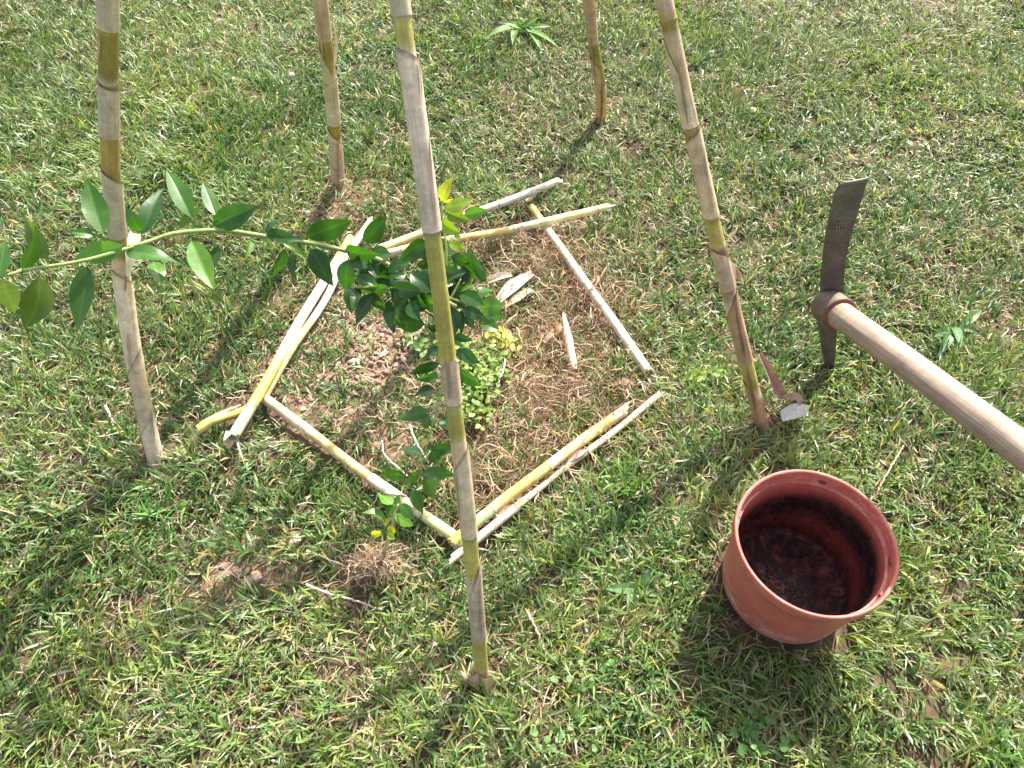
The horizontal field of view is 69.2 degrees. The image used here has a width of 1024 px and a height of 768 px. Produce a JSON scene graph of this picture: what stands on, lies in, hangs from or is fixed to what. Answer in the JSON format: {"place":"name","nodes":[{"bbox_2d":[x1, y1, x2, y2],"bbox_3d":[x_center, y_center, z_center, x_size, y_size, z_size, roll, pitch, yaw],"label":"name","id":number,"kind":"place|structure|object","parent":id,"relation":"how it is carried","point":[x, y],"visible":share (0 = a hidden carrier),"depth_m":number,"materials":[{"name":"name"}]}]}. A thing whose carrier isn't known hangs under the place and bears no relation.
{"place":"outdoors","nodes":[
{"label":"outdoors","id":0,"kind":"place"},
{"bbox_2d":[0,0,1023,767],"bbox_3d":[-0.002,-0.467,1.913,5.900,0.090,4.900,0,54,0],"label":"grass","id":1,"kind":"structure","parent":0,"point":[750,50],"depth_m":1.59,"materials":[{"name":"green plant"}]},
{"bbox_2d":[486,272,511,282],"bbox_3d":[-0.028,-0.251,1.747,0.063,0.020,0.020,-12,55,-8],"label":"dry husk","id":2,"kind":"object","parent":1,"relation":"on","point":[498,276],"visible":1,"depth_m":1.75,"materials":[{"name":"beige plant"}]},
{"bbox_2d":[504,286,532,305],"bbox_3d":[0.017,-0.201,1.716,0.082,0.014,0.018,-37,62,-23],"label":"dry husk","id":3,"kind":"object","parent":1,"relation":"on","point":[514,298],"visible":0.91,"depth_m":1.72,"materials":[{"name":"beige plant"}]},
{"bbox_2d":[542,329,553,342],"bbox_3d":[0.085,-0.107,1.649,0.012,0.011,0.040,36,61,23],"label":"dry husk","id":4,"kind":"object","parent":1,"relation":"on","point":[545,340],"visible":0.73,"depth_m":1.65,"materials":[{"name":"beige plant"}]},
{"bbox_2d":[781,403,809,420],"bbox_3d":[0.579,0.056,1.514,0.067,0.030,0.020,-14,55,-10],"label":"stone","id":5,"kind":"object","parent":1,"relation":"on","point":[793,411],"visible":1,"depth_m":1.52,"materials":[{"name":"grey stone"}]},
{"bbox_2d":[872,445,903,499],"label":"twig","id":6,"kind":"object","parent":1,"relation":"on","point":[881,483],"visible":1,"depth_m":1.44,"materials":[{"name":"beige wood"}]},
{"bbox_2d":[0,0,1023,767],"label":"ground","id":7,"kind":"structure","parent":0,"point":[930,710],"depth_m":1.52,"materials":[{"name":"green plant"}]},
{"bbox_2d":[104,405,115,427],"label":"twig","id":8,"kind":"object","parent":7,"relation":"on","point":[106,407],"visible":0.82,"depth_m":1.54,"materials":[{"name":"grey wood"}]},
{"bbox_2d":[95,0,164,470],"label":"cane stake","id":9,"kind":"object","parent":7,"relation":"on","point":[107,77],"visible":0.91,"depth_m":1.20,"materials":[{"name":"beige wood"}]},
{"bbox_2d":[118,474,190,548],"bbox_3d":[-0.672,0.240,1.399,0.143,0.066,0.156,-12,55,-9],"label":"grass tuft","id":10,"kind":"object","parent":7,"relation":"on","point":[148,513],"visible":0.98,"depth_m":1.41,"materials":[{"name":"green plant"}]},
{"bbox_2d":[193,401,264,437],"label":"lying cane","id":11,"kind":"object","parent":7,"relation":"on","point":[223,415],"visible":0.69,"depth_m":1.51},
{"bbox_2d":[232,566,242,575],"bbox_3d":[-0.496,0.338,1.340,0.018,0.013,0.020,0,54,0],"label":"earth clod","id":12,"kind":"object","parent":7,"relation":"on","point":[238,570],"visible":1,"depth_m":1.33,"materials":[{"name":"brown soil"}]},
{"bbox_2d":[0,170,504,513],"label":"citrus sapling","id":13,"kind":"object","parent":7,"relation":"on","point":[37,302],"visible":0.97,"depth_m":1.19,"materials":[{"name":"green plant"}]},
{"bbox_2d":[247,571,262,585],"bbox_3d":[-0.462,0.349,1.331,0.024,0.023,0.028,35,61,23],"label":"earth clod","id":14,"kind":"object","parent":7,"relation":"on","point":[257,576],"visible":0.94,"depth_m":1.32,"materials":[{"name":"brown soil"}]},
{"bbox_2d":[223,235,354,464],"bbox_3d":[-0.483,-0.112,1.641,0.055,0.045,0.646,11,55,8],"label":"lying cane","id":15,"kind":"object","parent":7,"relation":"on","point":[235,432],"visible":0.93,"depth_m":1.57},
{"bbox_2d":[287,72,294,80],"bbox_3d":[-0.676,-0.946,2.285,0.024,0.023,0.028,-29,59,-19],"label":"stone","id":16,"kind":"object","parent":7,"relation":"on","point":[292,74],"visible":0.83,"depth_m":2.28,"materials":[{"name":"beige stone"}]},
{"bbox_2d":[288,534,301,545],"bbox_3d":[-0.405,0.292,1.383,0.027,0.019,0.021,-25,58,-17],"label":"stone","id":17,"kind":"object","parent":7,"relation":"on","point":[291,541],"visible":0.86,"depth_m":1.38,"materials":[{"name":"beige stone"}]},
{"bbox_2d":[303,208,309,215],"bbox_3d":[-0.536,-0.447,1.934,0.023,0.018,0.026,0,54,0],"label":"stone","id":18,"kind":"object","parent":7,"relation":"on","point":[307,212],"visible":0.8,"depth_m":1.93,"materials":[{"name":"beige stone"}]},
{"bbox_2d":[311,415,319,431],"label":"dead leaf","id":19,"kind":"object","parent":7,"relation":"on","point":[315,422],"visible":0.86,"depth_m":1.52,"materials":[{"name":"beige plant"}]},
{"bbox_2d":[265,217,372,394],"bbox_3d":[-0.435,-0.191,1.701,0.021,0.027,0.582,14,55,10],"label":"lying cane","id":20,"kind":"object","parent":7,"relation":"on","point":[314,316],"visible":0.78,"depth_m":1.67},
{"bbox_2d":[306,550,345,566],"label":"twig","id":21,"kind":"object","parent":7,"relation":"on","point":[314,553],"visible":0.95,"depth_m":1.35,"materials":[{"name":"grey wood"}]},
{"bbox_2d":[312,0,344,187],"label":"cane stake","id":22,"kind":"object","parent":7,"relation":"on","point":[327,56],"visible":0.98,"depth_m":1.69,"materials":[{"name":"beige wood"}]},
{"bbox_2d":[305,583,382,610],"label":"twig","id":23,"kind":"object","parent":7,"relation":"on","point":[328,593],"visible":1,"depth_m":1.30,"materials":[{"name":"grey wood"}]},
{"bbox_2d":[349,358,359,365],"bbox_3d":[-0.346,-0.047,1.629,0.023,0.016,0.023,0,54,0],"label":"stone","id":24,"kind":"object","parent":7,"relation":"on","point":[353,360],"visible":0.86,"depth_m":1.62,"materials":[{"name":"grey stone"}]},
{"bbox_2d":[262,395,480,565],"bbox_3d":[-0.304,0.182,1.442,0.576,0.031,0.062,31,60,21],"label":"lying cane","id":25,"kind":"object","parent":7,"relation":"on","point":[333,450],"visible":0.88,"depth_m":1.45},
{"bbox_2d":[326,492,419,594],"bbox_3d":[-0.252,0.288,1.286,0.184,0.189,0.124,-10,55,-7],"label":"uprooted sprig","id":26,"kind":"object","parent":7,"relation":"on","point":[404,516],"visible":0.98,"depth_m":1.30,"materials":[{"name":"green plant"}]},
{"bbox_2d":[380,440,407,476],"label":"twig","id":27,"kind":"object","parent":7,"relation":"on","point":[388,459],"visible":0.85,"depth_m":1.47,"materials":[{"name":"grey wood"}]},
{"bbox_2d":[409,424,428,463],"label":"twig","id":28,"kind":"object","parent":7,"relation":"on","point":[412,434],"visible":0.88,"depth_m":1.49,"materials":[{"name":"grey wood"}]},
{"bbox_2d":[200,156,651,596],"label":"gravel","id":29,"kind":"structure","parent":7,"relation":"on","point":[404,357],"depth_m":1.64,"materials":[{"name":"brown gravel"}]},
{"bbox_2d":[402,322,455,357],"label":"weed clump","id":30,"kind":"object","parent":29,"relation":"on","point":[418,345],"visible":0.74,"depth_m":1.64,"materials":[{"name":"green plant"}]},
{"bbox_2d":[389,0,498,693],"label":"cane stake","id":31,"kind":"object","parent":7,"relation":"on","point":[409,69],"visible":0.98,"depth_m":0.78,"materials":[{"name":"beige wood"}]},
{"bbox_2d":[371,178,562,248],"bbox_3d":[-0.100,-0.430,1.883,0.545,0.025,0.022,-24,58,-17],"label":"lying cane","id":32,"kind":"object","parent":7,"relation":"on","point":[418,234],"visible":0.67,"depth_m":1.90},
{"bbox_2d":[428,330,519,439],"bbox_3d":[-0.078,-0.010,1.581,0.192,0.077,0.260,19,56,13],"label":"weed clump","id":33,"kind":"object","parent":7,"relation":"on","point":[481,369],"visible":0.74,"depth_m":1.55,"materials":[{"name":"green plant"}]},
{"bbox_2d":[236,130,716,562],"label":"dry roots","id":34,"kind":"object","parent":7,"relation":"on","point":[568,389],"visible":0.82,"depth_m":1.62,"materials":[{"name":"plant"}]},
{"bbox_2d":[489,357,505,403],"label":"twig","id":35,"kind":"object","parent":7,"relation":"on","point":[499,380],"visible":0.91,"depth_m":1.56,"materials":[{"name":"white wood"}]},
{"bbox_2d":[387,203,613,257],"bbox_3d":[-0.029,-0.379,1.830,0.617,0.036,0.027,-13,55,-9],"label":"lying cane","id":36,"kind":"object","parent":7,"relation":"on","point":[541,222],"visible":0.67,"depth_m":1.83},
{"bbox_2d":[484,326,522,351],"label":"weed clump","id":37,"kind":"object","parent":7,"relation":"on","point":[505,343],"visible":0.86,"depth_m":1.62,"materials":[{"name":"yellow plant"}]},
{"bbox_2d":[0,0,1023,767],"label":"dry grass clippings","id":38,"kind":"object","parent":7,"relation":"on","point":[416,550],"visible":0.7,"depth_m":1.56,"materials":[{"name":"plant"}]},
{"bbox_2d":[495,270,534,301],"bbox_3d":[0.005,-0.227,1.727,0.031,0.023,0.123,39,63,25],"label":"dry husk","id":39,"kind":"object","parent":7,"relation":"on","point":[519,281],"visible":0.86,"depth_m":1.73,"materials":[{"name":"beige plant"}]},
{"bbox_2d":[484,17,557,53],"bbox_3d":[0.048,-1.128,2.395,0.236,0.048,0.166,17,56,12],"label":"broadleaf weed","id":40,"kind":"object","parent":7,"relation":"on","point":[530,28],"visible":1,"depth_m":2.40,"materials":[{"name":"green plant"}]},
{"bbox_2d":[516,327,543,347],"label":"twig","id":41,"kind":"object","parent":7,"relation":"on","point":[529,345],"visible":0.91,"depth_m":1.65,"materials":[{"name":"beige wood"}]},
{"bbox_2d":[526,611,547,660],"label":"twig","id":42,"kind":"object","parent":7,"relation":"on","point":[532,622],"visible":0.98,"depth_m":1.27,"materials":[{"name":"beige wood"}]},
{"bbox_2d":[522,375,551,388],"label":"twig","id":43,"kind":"object","parent":7,"relation":"on","point":[533,379],"visible":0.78,"depth_m":1.59,"materials":[{"name":"beige wood"}]},
{"bbox_2d":[447,401,629,545],"bbox_3d":[0.065,0.165,1.442,0.473,0.034,0.027,-35,61,-22],"label":"lying cane","id":44,"kind":"object","parent":7,"relation":"on","point":[496,505],"visible":0.88,"depth_m":1.43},
{"bbox_2d":[445,390,665,569],"bbox_3d":[0.096,0.168,1.452,0.594,0.024,0.024,-35,61,-23],"label":"lying cane","id":45,"kind":"object","parent":7,"relation":"on","point":[505,513],"visible":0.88,"depth_m":1.43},
{"bbox_2d":[553,323,562,334],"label":"dead leaf","id":46,"kind":"object","parent":7,"relation":"on","point":[558,326],"visible":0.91,"depth_m":1.65,"materials":[{"name":"brown plant"}]},
{"bbox_2d":[562,313,577,369],"bbox_3d":[0.123,-0.094,1.637,0.020,0.028,0.149,-6,54,-5],"label":"dry husk","id":47,"kind":"object","parent":7,"relation":"on","point":[566,328],"visible":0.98,"depth_m":1.62,"materials":[{"name":"beige plant"}]},
{"bbox_2d":[532,465,609,555],"bbox_3d":[0.125,0.238,1.404,0.176,0.061,0.132,-30,59,-20],"label":"grass tuft","id":48,"kind":"object","parent":7,"relation":"on","point":[580,518],"visible":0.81,"depth_m":1.40,"materials":[{"name":"green plant"}]},
{"bbox_2d":[543,276,599,288],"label":"twig","id":49,"kind":"object","parent":7,"relation":"on","point":[569,287],"visible":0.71,"depth_m":1.74,"materials":[{"name":"beige wood"}]},
{"bbox_2d":[531,656,614,758],"bbox_3d":[0.099,0.519,1.206,0.107,0.038,0.168,13,55,9],"label":"clover patch","id":50,"kind":"object","parent":7,"relation":"on","point":[534,731],"visible":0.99,"depth_m":1.18,"materials":[{"name":"green plant"}]},
{"bbox_2d":[526,204,656,381],"bbox_3d":[0.174,-0.235,1.740,0.027,0.029,0.626,-20,56,-14],"label":"lying cane","id":51,"kind":"object","parent":7,"relation":"on","point":[614,323],"visible":0.94,"depth_m":1.69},
{"bbox_2d":[573,267,606,301],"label":"twig","id":52,"kind":"object","parent":51,"relation":"on","point":[591,288],"visible":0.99,"depth_m":1.71,"materials":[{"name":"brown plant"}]},
{"bbox_2d":[582,0,605,122],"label":"cane stake","id":53,"kind":"object","parent":7,"relation":"on","point":[589,9],"visible":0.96,"depth_m":1.92,"materials":[{"name":"beige wood"}]},
{"bbox_2d":[611,378,633,394],"bbox_3d":[0.235,0.003,1.583,0.050,0.034,0.044,0,54,0],"label":"earth clod","id":54,"kind":"object","parent":7,"relation":"on","point":[622,384],"visible":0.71,"depth_m":1.57,"materials":[{"name":"brown soil"}]},
{"bbox_2d":[577,435,675,540],"bbox_3d":[0.214,0.182,1.434,0.189,0.071,0.186,-26,58,-18],"label":"grass tuft","id":55,"kind":"object","parent":7,"relation":"on","point":[624,489],"visible":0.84,"depth_m":1.44,"materials":[{"name":"green plant"}]},
{"bbox_2d":[582,476,672,553],"bbox_3d":[0.214,0.237,1.395,0.175,0.072,0.160,0,54,0],"label":"grass tuft","id":56,"kind":"object","parent":7,"relation":"on","point":[630,516],"visible":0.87,"depth_m":1.40,"materials":[{"name":"green plant"}]},
{"bbox_2d":[606,567,656,605],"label":"broadleaf weed","id":57,"kind":"object","parent":7,"relation":"on","point":[647,576],"visible":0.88,"depth_m":1.32,"materials":[{"name":"green plant"}]},
{"bbox_2d":[677,366,728,381],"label":"broadleaf weed","id":58,"kind":"object","parent":7,"relation":"on","point":[701,376],"visible":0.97,"depth_m":1.60,"materials":[{"name":"green plant"}]},
{"bbox_2d":[655,0,802,431],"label":"cane stake","id":59,"kind":"object","parent":7,"relation":"on","point":[727,270],"visible":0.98,"depth_m":1.22,"materials":[{"name":"beige wood"}]},
{"bbox_2d":[717,705,789,767],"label":"clover patch","id":60,"kind":"object","parent":7,"relation":"on","point":[752,730],"visible":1,"depth_m":1.17,"materials":[{"name":"green plant"}]},
{"bbox_2d":[722,469,898,643],"bbox_3d":[0.483,0.304,1.259,0.256,0.194,0.256,0,54,0],"label":"flower pot","id":61,"kind":"object","parent":7,"relation":"on","point":[832,572],"visible":1,"depth_m":1.28,"materials":[{"name":"plastic"}]},
{"bbox_2d":[811,177,1023,473],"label":"mattock","id":62,"kind":"object","parent":7,"relation":"on","point":[834,310],"visible":1,"depth_m":1.27,"materials":[{"name":"brown wood"}]},
{"bbox_2d":[926,310,981,358],"bbox_3d":[1.006,-0.114,1.661,0.208,0.024,0.061,-25,58,-17],"label":"broadleaf weed","id":63,"kind":"object","parent":7,"relation":"on","point":[956,333],"visible":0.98,"depth_m":1.66,"materials":[{"name":"green plant"}]},
{"bbox_2d":[957,704,1023,767],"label":"grass tuft","id":64,"kind":"object","parent":7,"relation":"on","point":[1016,754],"visible":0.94,"depth_m":1.17,"materials":[{"name":"green plant"}]}
]}

